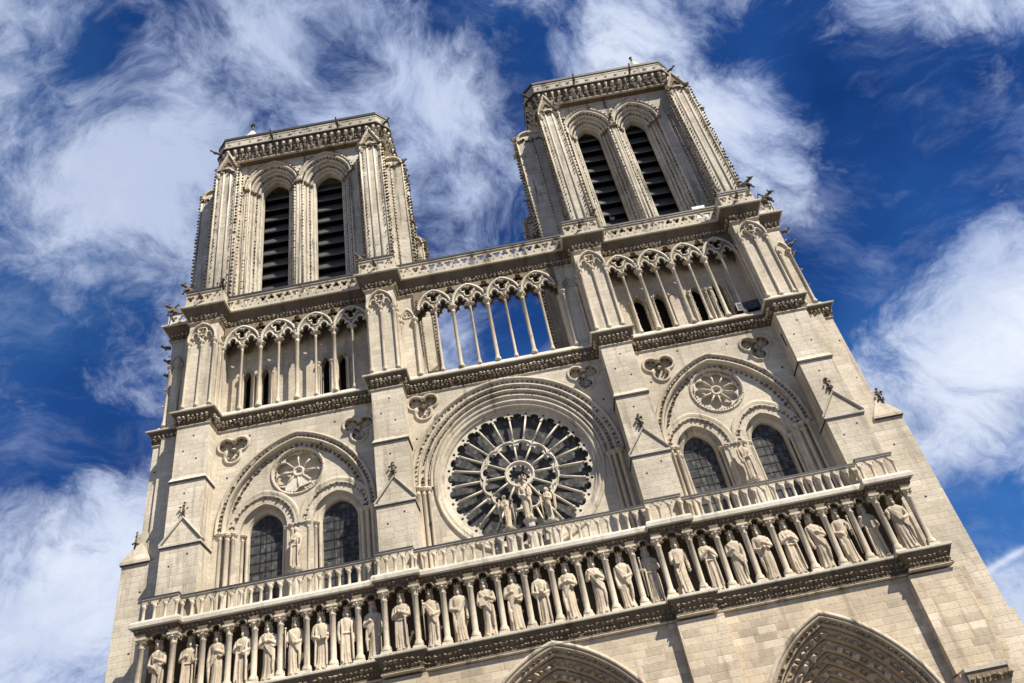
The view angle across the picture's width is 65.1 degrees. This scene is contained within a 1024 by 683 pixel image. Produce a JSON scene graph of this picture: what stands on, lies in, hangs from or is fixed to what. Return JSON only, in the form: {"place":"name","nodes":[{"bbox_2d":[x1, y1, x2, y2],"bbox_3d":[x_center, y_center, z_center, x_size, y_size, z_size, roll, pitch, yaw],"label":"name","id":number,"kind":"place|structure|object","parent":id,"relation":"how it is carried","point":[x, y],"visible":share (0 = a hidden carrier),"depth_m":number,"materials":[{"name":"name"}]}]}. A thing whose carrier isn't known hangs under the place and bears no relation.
{"place":"outdoors","nodes":[
{"label":"outdoors","id":0,"kind":"place"},
{"bbox_2d":[0,0,1023,682],"label":"sky","id":1,"kind":"structure","parent":0,"point":[887,136],"materials":[{"name":"blue"}]},
{"bbox_2d":[105,57,1023,682],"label":"cathedral","id":2,"kind":"structure","parent":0,"point":[345,421],"depth_m":51.98,"materials":[{"name":"stone"}]},
{"bbox_2d":[147,638,166,682],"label":"king statue","id":3,"kind":"object","parent":2,"relation":"on","point":[157,661],"visible":1,"depth_m":43.05,"materials":[{"name":"stone"}]},
{"bbox_2d":[178,635,198,682],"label":"king statue","id":4,"kind":"object","parent":2,"relation":"on","point":[188,657],"visible":0.99,"depth_m":43.40,"materials":[{"name":"stone"}]},
{"bbox_2d":[206,630,225,682],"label":"king statue","id":5,"kind":"object","parent":2,"relation":"on","point":[215,658],"visible":1,"depth_m":43.32,"materials":[{"name":"stone"}]},
{"bbox_2d":[232,624,251,682],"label":"king statue","id":6,"kind":"object","parent":2,"relation":"on","point":[241,651],"visible":0.99,"depth_m":43.29,"materials":[{"name":"stone"}]},
{"bbox_2d":[258,620,277,681],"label":"king statue","id":7,"kind":"object","parent":2,"relation":"on","point":[267,642],"visible":0.91,"depth_m":43.36,"materials":[{"name":"stone"}]},
{"bbox_2d":[284,615,303,675],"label":"king statue","id":8,"kind":"object","parent":2,"relation":"on","point":[294,637],"visible":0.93,"depth_m":43.33,"materials":[{"name":"stone"}]},
{"bbox_2d":[288,527,302,594],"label":"adam statue","id":9,"kind":"object","parent":2,"relation":"on","point":[295,542],"visible":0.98,"depth_m":48.06,"materials":[{"name":"stone"}]},
{"bbox_2d":[311,610,329,670],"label":"king statue","id":10,"kind":"object","parent":2,"relation":"on","point":[320,634],"visible":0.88,"depth_m":43.34,"materials":[{"name":"stone"}]},
{"bbox_2d":[337,605,355,665],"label":"king statue","id":11,"kind":"object","parent":2,"relation":"on","point":[346,630],"visible":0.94,"depth_m":43.40,"materials":[{"name":"stone"}]},
{"bbox_2d":[363,600,382,659],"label":"king statue","id":12,"kind":"object","parent":2,"relation":"on","point":[372,623],"visible":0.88,"depth_m":43.43,"materials":[{"name":"stone"}]},
{"bbox_2d":[391,592,411,650],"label":"king statue","id":13,"kind":"object","parent":2,"relation":"on","point":[401,613],"visible":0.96,"depth_m":43.15,"materials":[{"name":"stone"}]},
{"bbox_2d":[420,588,442,647],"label":"king statue","id":14,"kind":"object","parent":2,"relation":"on","point":[431,607],"visible":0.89,"depth_m":43.50,"materials":[{"name":"stone"}]},
{"bbox_2d":[448,583,469,642],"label":"king statue","id":15,"kind":"object","parent":2,"relation":"on","point":[458,603],"visible":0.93,"depth_m":43.57,"materials":[{"name":"stone"}]},
{"bbox_2d":[476,577,498,636],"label":"king statue","id":16,"kind":"object","parent":2,"relation":"on","point":[486,598],"visible":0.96,"depth_m":43.61,"materials":[{"name":"stone"}]},
{"bbox_2d":[497,495,517,552],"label":"angel statue","id":17,"kind":"object","parent":2,"relation":"on","point":[505,505],"visible":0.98,"depth_m":48.18,"materials":[{"name":"stone"}]},
{"bbox_2d":[503,571,526,631],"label":"king statue","id":18,"kind":"object","parent":2,"relation":"on","point":[513,593],"visible":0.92,"depth_m":43.64,"materials":[{"name":"stone"}]},
{"bbox_2d":[413,376,643,567],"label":"rose window","id":19,"kind":"structure","parent":2,"relation":"in","point":[476,455],"depth_m":51.54,"materials":[{"name":"stone"}]},
{"bbox_2d":[518,474,539,546],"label":"virgin statue","id":20,"kind":"object","parent":2,"relation":"on","point":[525,494],"visible":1,"depth_m":48.43,"materials":[{"name":"stone"}]},
{"bbox_2d":[531,567,554,625],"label":"king statue","id":21,"kind":"object","parent":2,"relation":"on","point":[540,590],"visible":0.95,"depth_m":43.63,"materials":[{"name":"stone"}]},
{"bbox_2d":[538,487,559,542],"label":"angel statue","id":22,"kind":"object","parent":2,"relation":"on","point":[547,496],"visible":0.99,"depth_m":48.25,"materials":[{"name":"stone"}]},
{"bbox_2d":[558,561,581,619],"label":"king statue","id":23,"kind":"object","parent":2,"relation":"on","point":[567,581],"visible":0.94,"depth_m":43.74,"materials":[{"name":"stone"}]},
{"bbox_2d":[585,555,610,614],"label":"king statue","id":24,"kind":"object","parent":2,"relation":"on","point":[595,576],"visible":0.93,"depth_m":43.77,"materials":[{"name":"stone"}]},
{"bbox_2d":[613,552,637,608],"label":"king statue","id":25,"kind":"object","parent":2,"relation":"on","point":[622,573],"visible":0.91,"depth_m":43.74,"materials":[{"name":"stone"}]},
{"bbox_2d":[637,545,665,603],"bbox_3d":[7.639,12.842,44.011,1.174,3.463,0.911,-14,-38,3],"label":"king statue","id":26,"kind":"object","parent":2,"relation":"on","point":[649,566],"visible":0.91,"depth_m":43.81,"materials":[{"name":"stone"}]},
{"bbox_2d":[668,536,695,593],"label":"king statue","id":27,"kind":"object","parent":2,"relation":"on","point":[677,556],"visible":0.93,"depth_m":43.48,"materials":[{"name":"stone"}]},
{"bbox_2d":[696,534,725,589],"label":"king statue","id":28,"kind":"object","parent":2,"relation":"on","point":[708,555],"visible":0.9,"depth_m":43.94,"materials":[{"name":"stone"}]},
{"bbox_2d":[724,529,752,585],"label":"king statue","id":29,"kind":"object","parent":2,"relation":"on","point":[734,551],"visible":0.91,"depth_m":43.89,"materials":[{"name":"stone"}]},
{"bbox_2d":[734,302,746,314],"bbox_3d":[16.186,-2.243,56.681,0.777,0.969,0.485,-7,-38,-6],"label":"floodlight","id":30,"kind":"object","parent":2,"relation":"on","point":[740,307],"visible":0.96,"depth_m":56.59,"materials":[{"name":"black metal"}]},
{"bbox_2d":[736,440,766,502],"bbox_3d":[14.527,8.097,48.569,0.818,4.889,0.822,-35,-44,27],"label":"eve statue","id":31,"kind":"object","parent":2,"relation":"on","point":[744,455],"visible":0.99,"depth_m":48.71,"materials":[{"name":"stone"}]},
{"bbox_2d":[744,299,761,312],"bbox_3d":[17.060,-2.409,56.702,1.057,0.969,0.485,-16,-38,5],"label":"floodlight","id":32,"kind":"object","parent":2,"relation":"on","point":[752,305],"visible":0.77,"depth_m":56.59,"materials":[{"name":"black metal"}]},
{"bbox_2d":[750,524,781,579],"bbox_3d":[13.927,11.669,44.143,0.980,3.402,0.941,12,-44,-28],"label":"king statue","id":33,"kind":"object","parent":2,"relation":"on","point":[761,545],"visible":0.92,"depth_m":43.93,"materials":[{"name":"stone"}]},
{"bbox_2d":[777,518,808,574],"bbox_3d":[15.410,11.370,44.185,1.085,3.438,0.910,-9,-38,-4],"label":"king statue","id":34,"kind":"object","parent":2,"relation":"on","point":[788,539],"visible":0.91,"depth_m":43.99,"materials":[{"name":"stone"}]},
{"bbox_2d":[802,513,836,568],"bbox_3d":[16.917,11.081,44.221,1.100,3.440,0.910,-12,-38,0],"label":"king statue","id":35,"kind":"object","parent":2,"relation":"on","point":[815,536],"visible":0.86,"depth_m":44.03,"materials":[{"name":"stone"}]},
{"bbox_2d":[829,508,863,563],"bbox_3d":[18.371,10.800,44.258,1.144,3.450,0.911,-14,-38,3],"label":"king statue","id":36,"kind":"object","parent":2,"relation":"on","point":[839,526],"visible":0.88,"depth_m":44.06,"materials":[{"name":"stone"}]},
{"bbox_2d":[854,502,891,557],"bbox_3d":[19.864,10.511,44.299,1.119,3.463,0.911,-15,-38,4],"label":"king statue","id":37,"kind":"object","parent":2,"relation":"on","point":[869,524],"visible":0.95,"depth_m":44.08,"materials":[{"name":"stone"}]},
{"bbox_2d":[884,493,921,548],"bbox_3d":[21.273,9.957,43.975,1.362,3.464,0.973,-15,-38,4],"label":"king statue","id":38,"kind":"object","parent":2,"relation":"on","point":[899,515],"visible":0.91,"depth_m":43.79,"materials":[{"name":"stone"}]},
{"bbox_2d":[691,205,708,217],"bbox_3d":[14.958,-9.750,62.975,1.096,2.658,0.100,-11,-38,-1],"label":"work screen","id":39,"kind":"object","parent":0,"point":[701,206],"visible":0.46,"depth_m":63.60,"materials":[{"name":"white metal"}]}
]}

